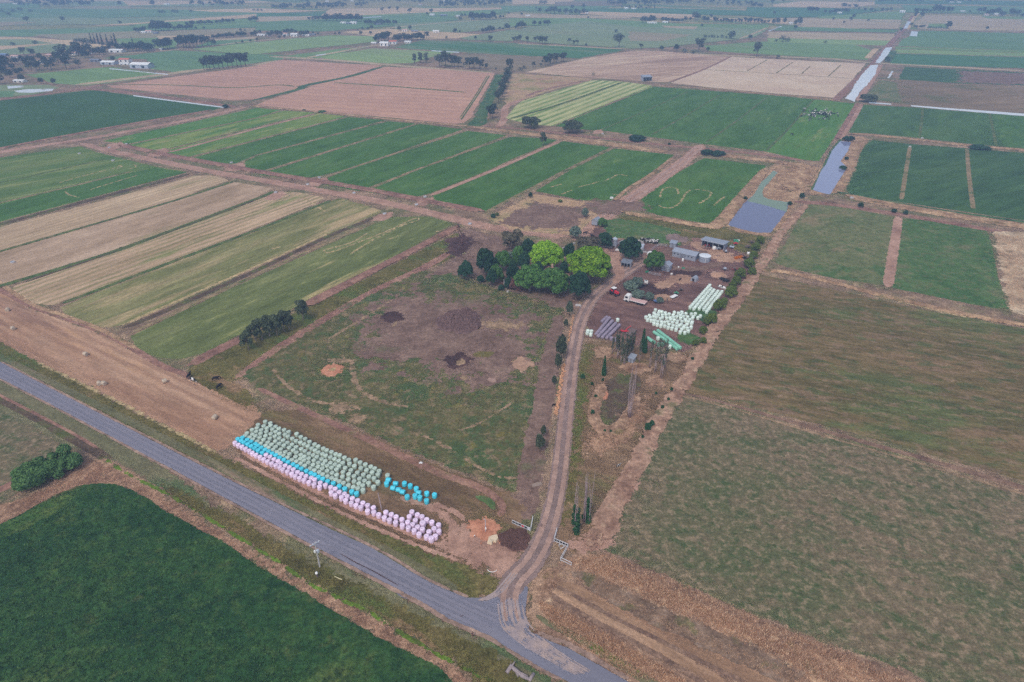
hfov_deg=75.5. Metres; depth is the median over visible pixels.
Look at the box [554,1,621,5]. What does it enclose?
paddock
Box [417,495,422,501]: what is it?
blue wrapped bale
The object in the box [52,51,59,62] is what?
gum tree
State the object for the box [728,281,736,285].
shrub
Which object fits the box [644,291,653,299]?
shrub
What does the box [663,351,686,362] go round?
worn patch
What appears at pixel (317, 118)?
paddock
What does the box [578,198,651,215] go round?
bare soil
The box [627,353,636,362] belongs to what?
tin cubby
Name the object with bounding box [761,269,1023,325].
grass bank
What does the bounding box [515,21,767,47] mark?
paddock
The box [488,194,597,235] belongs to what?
rough ground
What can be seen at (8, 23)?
paddock
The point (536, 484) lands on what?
stone trough
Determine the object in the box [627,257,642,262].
worn patch
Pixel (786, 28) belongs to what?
paddock
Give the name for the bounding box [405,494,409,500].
blue wrapped bale
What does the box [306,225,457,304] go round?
earth bank
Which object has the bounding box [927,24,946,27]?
paddock
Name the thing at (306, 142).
check bank
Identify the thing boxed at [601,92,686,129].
check bank
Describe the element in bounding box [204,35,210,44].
gum tree
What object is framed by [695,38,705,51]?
gum tree
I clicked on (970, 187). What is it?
check bank
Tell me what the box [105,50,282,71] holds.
paddock
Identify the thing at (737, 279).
shrub
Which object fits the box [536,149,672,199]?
paddock
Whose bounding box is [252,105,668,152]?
grass bank
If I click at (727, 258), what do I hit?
worn patch
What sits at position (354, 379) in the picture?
wheel marks
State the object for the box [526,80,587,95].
farm track
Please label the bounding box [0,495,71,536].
crop edge
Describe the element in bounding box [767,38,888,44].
paddock
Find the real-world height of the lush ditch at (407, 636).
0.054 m
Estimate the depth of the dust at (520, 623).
127.05 m
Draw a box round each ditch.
[106,459,494,681]
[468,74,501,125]
[837,191,1023,222]
[884,50,896,61]
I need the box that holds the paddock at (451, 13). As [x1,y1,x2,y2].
[360,9,517,16]
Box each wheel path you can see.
[0,372,491,626]
[3,369,497,621]
[7,367,498,616]
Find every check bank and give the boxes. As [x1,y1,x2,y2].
[0,159,111,182]
[0,171,130,202]
[0,181,232,251]
[0,191,273,286]
[22,196,264,282]
[60,200,329,303]
[121,234,325,324]
[129,84,292,87]
[129,110,281,143]
[130,220,378,333]
[167,113,314,149]
[168,114,314,151]
[192,117,346,157]
[238,121,384,162]
[258,124,415,173]
[325,131,462,176]
[335,82,461,91]
[369,136,506,187]
[431,141,558,193]
[483,148,610,213]
[511,83,620,118]
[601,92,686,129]
[651,95,718,134]
[705,97,766,142]
[720,70,839,77]
[767,100,812,150]
[883,216,902,286]
[899,147,911,198]
[918,108,923,136]
[965,149,975,208]
[988,113,997,145]
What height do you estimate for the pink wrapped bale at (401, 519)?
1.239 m
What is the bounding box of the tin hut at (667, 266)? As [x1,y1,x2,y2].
[661,261,672,271]
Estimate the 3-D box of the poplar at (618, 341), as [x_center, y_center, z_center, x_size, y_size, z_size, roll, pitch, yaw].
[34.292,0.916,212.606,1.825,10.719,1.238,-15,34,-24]
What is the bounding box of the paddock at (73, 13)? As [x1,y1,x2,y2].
[0,9,255,17]
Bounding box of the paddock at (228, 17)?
[97,14,256,25]
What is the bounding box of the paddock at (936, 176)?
[846,140,1023,219]
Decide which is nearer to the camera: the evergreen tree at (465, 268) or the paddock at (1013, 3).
the evergreen tree at (465, 268)
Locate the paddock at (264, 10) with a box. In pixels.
[193,8,326,12]
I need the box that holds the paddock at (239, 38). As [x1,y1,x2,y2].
[214,36,255,39]
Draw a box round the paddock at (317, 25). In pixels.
[255,15,457,30]
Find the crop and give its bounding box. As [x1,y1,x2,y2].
[0,483,452,681]
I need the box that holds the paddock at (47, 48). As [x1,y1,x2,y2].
[0,43,69,54]
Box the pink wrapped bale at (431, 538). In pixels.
[428,535,433,542]
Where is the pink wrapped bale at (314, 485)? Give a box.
[311,482,316,488]
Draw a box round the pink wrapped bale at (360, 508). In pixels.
[358,505,363,511]
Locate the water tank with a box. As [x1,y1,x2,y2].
[699,253,710,262]
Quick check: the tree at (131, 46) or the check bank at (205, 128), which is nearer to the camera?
the check bank at (205, 128)
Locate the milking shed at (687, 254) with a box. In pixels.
[672,247,699,260]
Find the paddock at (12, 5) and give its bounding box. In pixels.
[0,3,40,7]
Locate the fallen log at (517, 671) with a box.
[505,661,528,680]
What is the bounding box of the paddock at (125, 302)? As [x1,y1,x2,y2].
[60,198,380,326]
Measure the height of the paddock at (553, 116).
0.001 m
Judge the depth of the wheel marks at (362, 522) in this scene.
155.41 m
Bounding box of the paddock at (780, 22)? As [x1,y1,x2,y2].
[710,18,788,23]
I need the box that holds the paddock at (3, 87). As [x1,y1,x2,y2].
[0,85,58,95]
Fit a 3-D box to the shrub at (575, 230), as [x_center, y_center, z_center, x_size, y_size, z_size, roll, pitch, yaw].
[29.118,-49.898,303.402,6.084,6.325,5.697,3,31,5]
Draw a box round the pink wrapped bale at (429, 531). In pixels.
[426,529,431,535]
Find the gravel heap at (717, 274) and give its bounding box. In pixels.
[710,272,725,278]
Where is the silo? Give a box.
[612,237,617,245]
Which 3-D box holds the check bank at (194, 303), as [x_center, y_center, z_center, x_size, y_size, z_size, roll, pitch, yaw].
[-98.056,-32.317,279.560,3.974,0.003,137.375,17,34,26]
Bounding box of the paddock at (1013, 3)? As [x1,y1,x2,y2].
[875,0,1023,5]
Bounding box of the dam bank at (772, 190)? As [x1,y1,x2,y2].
[723,162,817,236]
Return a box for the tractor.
[609,286,619,296]
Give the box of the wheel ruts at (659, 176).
[602,147,696,215]
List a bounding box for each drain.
[0,174,186,224]
[0,287,252,403]
[0,397,112,459]
[122,216,375,328]
[252,67,381,100]
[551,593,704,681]
[679,393,1023,489]
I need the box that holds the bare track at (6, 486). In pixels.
[0,481,11,491]
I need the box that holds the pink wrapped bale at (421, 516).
[419,514,424,520]
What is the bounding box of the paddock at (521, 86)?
[504,73,591,103]
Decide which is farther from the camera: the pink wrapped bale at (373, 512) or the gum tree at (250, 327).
the gum tree at (250, 327)
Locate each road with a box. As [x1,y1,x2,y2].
[0,362,627,681]
[11,33,357,62]
[75,60,278,84]
[269,56,491,72]
[306,45,379,57]
[371,17,508,31]
[528,44,621,48]
[632,50,758,56]
[739,27,767,38]
[772,56,1021,70]
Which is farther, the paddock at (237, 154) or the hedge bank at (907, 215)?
the paddock at (237, 154)
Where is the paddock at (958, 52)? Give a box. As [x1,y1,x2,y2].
[895,49,1023,55]
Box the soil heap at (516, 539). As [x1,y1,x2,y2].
[498,528,530,551]
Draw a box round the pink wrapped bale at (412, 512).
[409,509,414,515]
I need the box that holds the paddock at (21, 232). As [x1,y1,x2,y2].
[0,175,227,249]
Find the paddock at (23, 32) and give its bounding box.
[0,24,255,36]
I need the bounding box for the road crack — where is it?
[340,553,398,585]
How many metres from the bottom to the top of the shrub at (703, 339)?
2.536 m
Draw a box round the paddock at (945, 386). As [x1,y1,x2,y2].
[683,274,1023,480]
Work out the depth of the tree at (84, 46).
859.17 m
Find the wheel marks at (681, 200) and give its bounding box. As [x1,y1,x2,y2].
[658,189,712,207]
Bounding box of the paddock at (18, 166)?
[0,146,184,221]
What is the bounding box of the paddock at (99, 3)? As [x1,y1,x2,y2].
[69,1,246,6]
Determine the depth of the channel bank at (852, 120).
518.04 m
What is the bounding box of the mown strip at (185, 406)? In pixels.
[0,293,261,451]
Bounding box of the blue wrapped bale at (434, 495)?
[432,492,436,498]
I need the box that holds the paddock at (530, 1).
[512,0,573,3]
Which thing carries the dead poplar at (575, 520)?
on the grass field at (605, 471)
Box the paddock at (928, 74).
[899,67,1023,84]
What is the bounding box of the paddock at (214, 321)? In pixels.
[130,216,452,358]
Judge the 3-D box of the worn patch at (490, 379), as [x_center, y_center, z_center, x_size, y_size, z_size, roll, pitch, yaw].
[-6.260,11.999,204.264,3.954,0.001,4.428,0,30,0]
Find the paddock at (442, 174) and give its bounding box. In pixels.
[366,137,555,195]
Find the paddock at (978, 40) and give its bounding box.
[898,31,1023,50]
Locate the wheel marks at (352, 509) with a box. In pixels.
[242,451,447,550]
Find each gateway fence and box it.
[512,520,529,530]
[554,538,571,565]
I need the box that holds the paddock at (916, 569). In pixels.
[604,396,1023,681]
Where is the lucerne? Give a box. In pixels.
[0,485,449,681]
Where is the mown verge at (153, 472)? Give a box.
[0,380,561,681]
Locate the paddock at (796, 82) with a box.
[671,57,864,97]
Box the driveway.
[497,261,644,602]
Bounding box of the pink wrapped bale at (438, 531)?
[436,528,441,535]
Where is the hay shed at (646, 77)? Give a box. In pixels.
[641,75,651,80]
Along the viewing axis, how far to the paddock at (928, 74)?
712.01 m
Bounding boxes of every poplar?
[571,483,580,534]
[581,476,594,523]
[611,334,614,352]
[617,330,620,356]
[620,332,624,362]
[622,333,629,363]
[626,334,630,360]
[627,364,636,417]
[629,331,632,354]
[632,331,635,352]
[638,340,642,362]
[649,340,653,366]
[654,339,661,371]
[660,339,667,377]
[664,340,669,367]
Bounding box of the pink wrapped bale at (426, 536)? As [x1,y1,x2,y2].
[424,534,428,540]
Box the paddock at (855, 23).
[780,18,901,28]
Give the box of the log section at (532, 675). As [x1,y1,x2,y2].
[528,672,534,681]
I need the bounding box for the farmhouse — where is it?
[544,264,571,284]
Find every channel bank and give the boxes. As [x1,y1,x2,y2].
[780,167,810,190]
[805,136,871,194]
[833,16,913,99]
[835,103,858,137]
[840,104,862,137]
[844,193,1023,229]
[856,65,882,100]
[865,48,877,57]
[906,13,919,28]
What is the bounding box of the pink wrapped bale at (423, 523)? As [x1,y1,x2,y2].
[420,520,425,526]
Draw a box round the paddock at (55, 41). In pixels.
[0,37,107,50]
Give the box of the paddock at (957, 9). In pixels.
[902,5,1023,13]
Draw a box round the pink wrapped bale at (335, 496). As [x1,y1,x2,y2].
[333,493,337,499]
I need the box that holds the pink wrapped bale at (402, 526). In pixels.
[400,523,404,529]
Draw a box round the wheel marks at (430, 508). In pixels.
[400,496,459,530]
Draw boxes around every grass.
[0,342,500,597]
[0,458,469,681]
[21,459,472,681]
[159,484,527,681]
[272,348,592,520]
[525,567,568,645]
[560,351,594,526]
[580,393,653,457]
[583,207,1023,551]
[603,218,680,245]
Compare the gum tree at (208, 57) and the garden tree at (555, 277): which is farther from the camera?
the gum tree at (208, 57)
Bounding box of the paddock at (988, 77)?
[951,70,1023,84]
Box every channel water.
[8,86,23,88]
[16,89,52,92]
[109,68,167,74]
[133,95,223,107]
[813,141,850,193]
[846,65,877,101]
[876,47,891,62]
[910,31,917,35]
[911,105,1023,115]
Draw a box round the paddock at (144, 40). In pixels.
[116,38,176,48]
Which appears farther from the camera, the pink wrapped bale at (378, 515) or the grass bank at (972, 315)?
the grass bank at (972, 315)
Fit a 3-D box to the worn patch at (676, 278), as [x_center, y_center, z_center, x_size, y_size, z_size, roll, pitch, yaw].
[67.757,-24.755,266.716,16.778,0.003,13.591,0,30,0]
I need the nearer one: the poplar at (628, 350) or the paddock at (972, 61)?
the poplar at (628, 350)
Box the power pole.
[310,541,319,566]
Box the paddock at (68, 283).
[12,192,323,304]
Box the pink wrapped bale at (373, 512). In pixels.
[371,510,376,516]
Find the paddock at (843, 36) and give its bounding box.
[767,32,893,40]
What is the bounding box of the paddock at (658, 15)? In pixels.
[580,11,695,18]
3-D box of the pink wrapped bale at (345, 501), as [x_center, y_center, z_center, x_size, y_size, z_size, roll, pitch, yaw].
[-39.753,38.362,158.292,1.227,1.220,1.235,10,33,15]
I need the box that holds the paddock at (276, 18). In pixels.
[256,16,313,21]
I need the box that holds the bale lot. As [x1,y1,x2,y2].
[236,409,527,572]
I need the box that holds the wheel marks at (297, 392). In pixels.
[272,369,327,403]
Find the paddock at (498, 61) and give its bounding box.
[438,54,575,71]
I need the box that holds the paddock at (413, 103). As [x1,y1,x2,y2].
[257,67,494,123]
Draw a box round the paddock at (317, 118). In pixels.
[166,113,343,156]
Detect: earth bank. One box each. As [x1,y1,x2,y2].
[0,110,208,148]
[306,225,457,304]
[620,167,768,228]
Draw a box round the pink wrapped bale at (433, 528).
[431,526,436,532]
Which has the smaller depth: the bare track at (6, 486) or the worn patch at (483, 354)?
the bare track at (6, 486)
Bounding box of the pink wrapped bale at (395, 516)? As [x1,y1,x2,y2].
[393,514,398,519]
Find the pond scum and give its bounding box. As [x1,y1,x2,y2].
[747,171,787,211]
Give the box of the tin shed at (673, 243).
[669,240,677,247]
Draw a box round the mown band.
[571,571,810,681]
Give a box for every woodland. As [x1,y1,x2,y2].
[9,0,92,4]
[189,0,244,4]
[271,1,367,8]
[306,0,511,1]
[439,0,504,5]
[607,0,762,6]
[621,4,654,7]
[858,0,971,0]
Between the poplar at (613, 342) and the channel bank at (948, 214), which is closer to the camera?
the poplar at (613, 342)
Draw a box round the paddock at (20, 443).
[0,410,59,502]
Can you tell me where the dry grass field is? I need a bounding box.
[526,551,919,681]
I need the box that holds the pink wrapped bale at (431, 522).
[429,519,434,526]
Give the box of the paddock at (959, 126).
[849,105,1013,147]
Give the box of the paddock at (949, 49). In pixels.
[895,47,1023,52]
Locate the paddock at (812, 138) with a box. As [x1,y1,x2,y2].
[767,99,854,160]
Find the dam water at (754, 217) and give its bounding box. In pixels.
[729,183,787,232]
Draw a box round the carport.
[621,258,632,267]
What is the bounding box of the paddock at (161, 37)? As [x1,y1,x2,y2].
[157,35,210,38]
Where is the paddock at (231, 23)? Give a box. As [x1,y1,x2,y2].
[133,19,256,28]
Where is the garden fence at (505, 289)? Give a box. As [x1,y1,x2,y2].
[454,274,554,300]
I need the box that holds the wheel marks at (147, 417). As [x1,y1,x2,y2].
[37,362,215,451]
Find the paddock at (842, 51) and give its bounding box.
[704,41,870,59]
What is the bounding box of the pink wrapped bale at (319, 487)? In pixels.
[317,484,321,490]
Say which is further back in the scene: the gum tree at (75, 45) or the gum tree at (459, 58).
the gum tree at (75, 45)
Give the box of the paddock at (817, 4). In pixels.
[773,1,874,7]
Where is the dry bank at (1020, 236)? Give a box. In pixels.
[992,231,1023,314]
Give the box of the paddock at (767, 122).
[556,86,813,150]
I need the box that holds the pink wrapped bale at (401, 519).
[399,517,404,522]
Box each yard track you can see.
[595,242,624,283]
[652,262,722,270]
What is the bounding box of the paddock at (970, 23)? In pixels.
[914,15,1023,30]
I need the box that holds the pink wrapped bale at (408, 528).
[406,525,410,531]
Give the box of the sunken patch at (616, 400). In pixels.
[599,373,643,424]
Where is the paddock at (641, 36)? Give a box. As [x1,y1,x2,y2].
[628,31,689,40]
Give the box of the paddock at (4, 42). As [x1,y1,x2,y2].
[0,39,49,45]
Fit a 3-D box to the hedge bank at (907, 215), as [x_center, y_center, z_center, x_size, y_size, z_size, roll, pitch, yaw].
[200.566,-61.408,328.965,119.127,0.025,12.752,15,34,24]
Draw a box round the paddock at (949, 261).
[891,218,1008,308]
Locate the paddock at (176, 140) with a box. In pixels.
[131,111,312,149]
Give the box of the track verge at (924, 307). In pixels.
[880,296,966,316]
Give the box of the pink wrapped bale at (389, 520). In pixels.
[387,517,391,523]
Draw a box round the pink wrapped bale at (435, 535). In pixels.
[433,533,437,540]
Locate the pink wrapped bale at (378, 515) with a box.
[376,512,381,518]
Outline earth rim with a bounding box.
[587,381,641,435]
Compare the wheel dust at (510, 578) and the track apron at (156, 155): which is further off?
the track apron at (156, 155)
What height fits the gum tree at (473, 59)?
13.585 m
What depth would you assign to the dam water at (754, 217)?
329.04 m
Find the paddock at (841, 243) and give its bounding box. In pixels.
[775,205,895,284]
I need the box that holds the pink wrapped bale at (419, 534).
[416,531,421,538]
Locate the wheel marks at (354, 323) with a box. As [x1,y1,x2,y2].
[328,300,391,338]
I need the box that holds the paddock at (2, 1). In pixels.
[0,0,159,2]
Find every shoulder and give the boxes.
[0,379,561,679]
[2,362,468,596]
[538,631,628,679]
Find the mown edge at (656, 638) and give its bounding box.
[556,585,744,681]
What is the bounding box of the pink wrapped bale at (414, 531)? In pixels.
[411,528,416,534]
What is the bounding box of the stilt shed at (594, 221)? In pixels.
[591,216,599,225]
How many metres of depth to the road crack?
141.69 m
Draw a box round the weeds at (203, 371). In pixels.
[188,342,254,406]
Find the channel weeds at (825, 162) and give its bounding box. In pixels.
[811,139,842,189]
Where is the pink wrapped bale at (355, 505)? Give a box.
[353,503,358,509]
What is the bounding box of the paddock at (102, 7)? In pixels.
[67,6,130,8]
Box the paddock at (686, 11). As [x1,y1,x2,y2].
[584,8,746,15]
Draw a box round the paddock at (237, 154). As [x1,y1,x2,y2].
[194,117,383,163]
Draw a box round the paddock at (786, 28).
[775,26,898,32]
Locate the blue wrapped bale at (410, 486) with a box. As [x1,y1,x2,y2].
[408,483,412,489]
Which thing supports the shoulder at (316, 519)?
on the road at (595, 673)
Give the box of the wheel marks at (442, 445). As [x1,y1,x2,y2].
[416,434,451,448]
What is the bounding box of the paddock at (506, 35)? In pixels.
[462,29,518,40]
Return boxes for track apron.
[102,142,122,150]
[147,148,168,156]
[224,162,245,170]
[263,191,286,199]
[306,177,327,186]
[371,212,393,220]
[414,197,434,205]
[593,129,603,133]
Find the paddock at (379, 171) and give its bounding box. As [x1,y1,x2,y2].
[327,131,505,190]
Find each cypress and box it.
[601,356,606,375]
[639,328,645,351]
[643,336,647,353]
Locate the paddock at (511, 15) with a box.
[506,13,631,18]
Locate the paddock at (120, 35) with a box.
[37,28,255,39]
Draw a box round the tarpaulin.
[487,534,498,544]
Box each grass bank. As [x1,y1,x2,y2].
[0,280,137,349]
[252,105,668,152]
[613,157,672,199]
[710,153,805,166]
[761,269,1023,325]
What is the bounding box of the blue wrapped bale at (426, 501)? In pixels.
[424,498,428,504]
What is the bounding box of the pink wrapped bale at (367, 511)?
[365,508,370,514]
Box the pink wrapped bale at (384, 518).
[382,515,386,521]
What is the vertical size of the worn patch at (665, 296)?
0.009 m
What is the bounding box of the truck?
[623,293,646,305]
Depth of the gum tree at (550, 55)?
770.38 m
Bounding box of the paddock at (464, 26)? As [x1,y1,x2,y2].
[394,18,514,32]
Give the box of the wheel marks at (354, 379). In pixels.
[349,359,407,406]
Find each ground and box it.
[0,0,1023,28]
[0,29,1023,681]
[207,230,462,380]
[433,523,524,577]
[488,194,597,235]
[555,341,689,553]
[565,477,640,555]
[617,214,766,251]
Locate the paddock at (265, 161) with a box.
[243,121,414,169]
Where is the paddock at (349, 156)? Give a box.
[260,124,461,177]
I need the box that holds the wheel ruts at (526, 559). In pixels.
[500,259,643,620]
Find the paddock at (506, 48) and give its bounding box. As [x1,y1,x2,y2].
[394,40,620,57]
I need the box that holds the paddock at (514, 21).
[508,18,768,28]
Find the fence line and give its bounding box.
[682,396,1023,494]
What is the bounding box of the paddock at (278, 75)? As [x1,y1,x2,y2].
[107,60,379,99]
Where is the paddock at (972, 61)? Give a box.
[890,54,1023,67]
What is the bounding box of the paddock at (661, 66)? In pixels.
[529,51,727,81]
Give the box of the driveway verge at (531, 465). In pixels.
[513,315,563,519]
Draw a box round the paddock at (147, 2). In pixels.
[124,1,266,4]
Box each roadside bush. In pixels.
[536,433,544,450]
[540,425,545,436]
[552,375,556,382]
[555,353,561,365]
[556,334,566,357]
[565,300,572,312]
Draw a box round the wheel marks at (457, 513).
[433,502,464,520]
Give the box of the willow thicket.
[10,443,83,490]
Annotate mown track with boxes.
[552,589,724,681]
[557,581,776,681]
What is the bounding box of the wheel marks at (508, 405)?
[462,403,510,430]
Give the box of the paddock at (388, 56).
[321,48,455,63]
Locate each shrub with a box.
[477,275,484,281]
[498,284,504,289]
[504,277,511,288]
[509,278,516,289]
[569,225,581,238]
[582,207,588,215]
[598,217,607,225]
[598,232,612,247]
[623,280,638,290]
[628,135,645,140]
[630,277,643,286]
[631,289,644,298]
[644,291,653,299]
[644,423,651,429]
[656,297,664,301]
[692,339,698,344]
[699,326,707,333]
[699,337,706,342]
[700,149,712,154]
[703,316,711,323]
[708,313,717,321]
[712,150,726,155]
[713,299,726,309]
[725,285,737,296]
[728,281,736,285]
[731,276,741,283]
[734,268,746,276]
[744,257,754,267]
[747,267,756,274]
[749,251,758,257]
[751,242,760,248]
[756,236,764,242]
[969,144,991,149]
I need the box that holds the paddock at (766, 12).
[746,7,883,17]
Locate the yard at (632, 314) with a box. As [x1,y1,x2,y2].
[584,225,754,351]
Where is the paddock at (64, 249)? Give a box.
[0,182,271,282]
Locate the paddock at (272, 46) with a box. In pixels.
[196,35,376,53]
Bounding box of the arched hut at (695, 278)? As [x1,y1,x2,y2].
[690,275,698,281]
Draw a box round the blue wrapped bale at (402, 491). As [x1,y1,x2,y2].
[399,489,405,494]
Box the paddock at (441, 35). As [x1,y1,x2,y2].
[344,29,478,38]
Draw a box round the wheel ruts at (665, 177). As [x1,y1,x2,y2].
[609,147,701,216]
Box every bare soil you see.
[258,387,506,516]
[333,282,548,408]
[423,227,607,310]
[497,200,589,231]
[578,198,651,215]
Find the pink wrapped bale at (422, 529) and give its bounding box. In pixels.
[420,526,424,533]
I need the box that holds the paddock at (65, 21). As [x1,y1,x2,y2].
[0,14,247,24]
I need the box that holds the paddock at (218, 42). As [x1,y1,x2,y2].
[192,39,254,47]
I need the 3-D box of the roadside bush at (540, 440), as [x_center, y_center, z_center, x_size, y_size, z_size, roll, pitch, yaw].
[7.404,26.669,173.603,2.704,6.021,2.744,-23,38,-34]
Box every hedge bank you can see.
[794,201,1011,231]
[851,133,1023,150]
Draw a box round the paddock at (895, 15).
[818,11,905,19]
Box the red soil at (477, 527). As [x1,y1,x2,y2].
[464,516,501,543]
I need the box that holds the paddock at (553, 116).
[506,80,651,125]
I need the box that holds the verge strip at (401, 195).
[118,144,484,211]
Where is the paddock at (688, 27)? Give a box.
[663,26,696,28]
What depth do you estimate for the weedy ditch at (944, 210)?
335.77 m
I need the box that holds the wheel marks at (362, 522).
[233,457,457,560]
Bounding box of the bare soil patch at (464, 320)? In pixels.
[436,307,481,333]
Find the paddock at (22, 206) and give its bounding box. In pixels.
[0,168,185,220]
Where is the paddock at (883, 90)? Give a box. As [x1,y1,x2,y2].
[867,80,900,101]
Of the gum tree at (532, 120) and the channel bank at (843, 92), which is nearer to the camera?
the gum tree at (532, 120)
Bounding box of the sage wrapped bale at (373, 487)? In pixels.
[371,484,375,490]
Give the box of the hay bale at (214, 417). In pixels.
[211,414,217,419]
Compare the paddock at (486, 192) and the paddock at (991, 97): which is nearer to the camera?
the paddock at (486, 192)
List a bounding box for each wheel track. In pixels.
[460,76,486,116]
[461,75,489,119]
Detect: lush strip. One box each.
[475,495,495,508]
[536,615,657,681]
[591,644,644,675]
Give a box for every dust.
[478,573,511,600]
[481,573,514,600]
[485,573,517,600]
[497,603,575,674]
[500,600,577,673]
[504,617,579,670]
[505,600,580,673]
[508,598,584,673]
[513,600,585,672]
[516,599,587,671]
[521,599,589,670]
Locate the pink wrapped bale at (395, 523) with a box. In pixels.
[393,520,398,526]
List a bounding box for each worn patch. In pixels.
[320,364,343,376]
[324,402,361,413]
[327,357,355,363]
[348,413,366,422]
[379,311,403,322]
[443,352,473,369]
[453,372,476,382]
[456,358,464,364]
[473,351,494,357]
[475,373,505,386]
[481,319,532,330]
[488,377,495,381]
[511,356,534,371]
[591,346,621,358]
[611,251,627,259]
[618,362,653,373]
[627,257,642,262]
[639,283,675,294]
[644,374,667,386]
[652,294,671,300]
[653,281,675,288]
[662,248,712,257]
[662,270,709,276]
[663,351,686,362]
[665,233,687,242]
[665,274,691,284]
[669,249,740,256]
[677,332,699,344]
[678,231,710,237]
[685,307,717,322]
[690,241,705,249]
[711,255,745,262]
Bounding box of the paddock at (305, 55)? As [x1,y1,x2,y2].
[287,47,365,58]
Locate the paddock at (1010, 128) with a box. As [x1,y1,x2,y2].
[992,114,1023,148]
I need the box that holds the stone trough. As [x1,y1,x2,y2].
[531,481,541,486]
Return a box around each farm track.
[0,84,104,99]
[0,106,249,152]
[80,143,568,238]
[88,88,237,106]
[183,338,239,366]
[234,253,450,378]
[483,125,808,161]
[496,99,524,125]
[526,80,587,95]
[570,145,705,240]
[656,85,839,100]
[669,56,731,81]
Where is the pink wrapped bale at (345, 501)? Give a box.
[343,498,348,504]
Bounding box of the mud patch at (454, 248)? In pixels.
[444,233,476,260]
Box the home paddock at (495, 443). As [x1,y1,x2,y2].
[242,270,564,492]
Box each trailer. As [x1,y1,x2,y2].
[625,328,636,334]
[718,277,729,281]
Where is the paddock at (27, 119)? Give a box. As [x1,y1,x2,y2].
[0,90,220,146]
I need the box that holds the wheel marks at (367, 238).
[323,218,419,252]
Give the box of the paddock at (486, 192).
[433,141,609,211]
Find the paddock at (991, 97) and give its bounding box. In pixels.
[866,80,1023,112]
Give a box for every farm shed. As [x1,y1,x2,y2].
[12,79,26,81]
[90,59,101,61]
[100,60,118,64]
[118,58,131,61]
[129,62,154,68]
[379,41,389,45]
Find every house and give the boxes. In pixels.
[108,49,125,52]
[118,62,129,64]
[389,40,396,43]
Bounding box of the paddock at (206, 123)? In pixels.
[105,108,278,143]
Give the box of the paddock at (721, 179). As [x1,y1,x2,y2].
[641,158,765,222]
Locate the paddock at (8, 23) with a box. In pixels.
[0,21,36,25]
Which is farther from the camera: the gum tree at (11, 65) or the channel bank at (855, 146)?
the gum tree at (11, 65)
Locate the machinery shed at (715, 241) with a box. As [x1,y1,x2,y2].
[701,236,729,249]
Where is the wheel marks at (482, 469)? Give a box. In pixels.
[464,458,516,478]
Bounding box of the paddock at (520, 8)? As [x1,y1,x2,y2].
[501,6,613,10]
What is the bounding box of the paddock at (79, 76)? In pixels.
[27,67,163,84]
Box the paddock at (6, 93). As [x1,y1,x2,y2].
[0,91,15,96]
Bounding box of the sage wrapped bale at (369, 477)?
[366,474,371,480]
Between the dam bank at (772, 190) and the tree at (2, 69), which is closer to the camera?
the dam bank at (772, 190)
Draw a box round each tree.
[0,55,12,68]
[0,66,7,73]
[5,69,12,77]
[7,63,14,71]
[11,57,19,63]
[25,61,33,69]
[31,61,37,70]
[44,59,54,70]
[52,44,68,53]
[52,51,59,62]
[56,54,68,69]
[69,41,79,56]
[80,43,87,49]
[80,50,87,55]
[93,46,102,54]
[128,43,135,49]
[134,42,141,50]
[148,43,154,50]
[150,20,157,30]
[153,38,161,47]
[158,39,167,49]
[159,20,164,30]
[161,37,171,48]
[177,34,187,47]
[182,34,196,47]
[191,34,200,46]
[199,34,205,46]
[199,58,209,69]
[203,55,213,69]
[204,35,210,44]
[210,55,218,68]
[212,56,221,68]
[215,55,226,67]
[220,55,229,67]
[225,52,234,67]
[231,53,243,66]
[235,53,245,66]
[239,329,252,349]
[241,52,247,65]
[245,323,260,340]
[251,318,267,339]
[260,314,276,336]
[267,314,282,335]
[276,310,287,331]
[281,310,292,329]
[294,299,308,319]
[382,32,389,38]
[423,52,428,62]
[434,54,441,66]
[440,50,451,66]
[446,54,456,66]
[453,56,462,63]
[453,220,462,245]
[457,260,472,278]
[463,57,472,68]
[469,57,479,68]
[476,59,484,67]
[476,248,496,276]
[485,268,496,285]
[486,105,492,114]
[488,104,495,118]
[490,263,503,281]
[494,90,501,103]
[495,250,511,270]
[497,87,504,100]
[501,229,523,248]
[502,75,509,86]
[503,66,511,77]
[505,58,512,72]
[506,261,518,277]
[512,246,523,257]
[513,263,543,291]
[518,251,529,265]
[521,238,534,253]
[522,116,540,127]
[529,240,563,267]
[536,261,543,269]
[539,132,546,141]
[540,267,569,294]
[548,53,555,63]
[559,260,568,273]
[563,119,582,132]
[563,243,574,256]
[566,246,611,279]
[568,270,591,299]
[576,236,600,249]
[613,33,624,46]
[617,236,642,258]
[643,249,664,270]
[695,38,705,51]
[728,30,735,36]
[753,42,762,56]
[860,94,877,101]
[935,4,941,12]
[945,21,952,27]
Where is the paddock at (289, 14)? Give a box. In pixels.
[256,12,325,16]
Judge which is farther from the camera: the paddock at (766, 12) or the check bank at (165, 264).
the paddock at (766, 12)
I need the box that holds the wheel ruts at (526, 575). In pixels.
[513,264,644,620]
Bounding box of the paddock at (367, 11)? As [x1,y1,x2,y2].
[321,8,501,15]
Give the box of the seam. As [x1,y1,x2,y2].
[611,558,890,677]

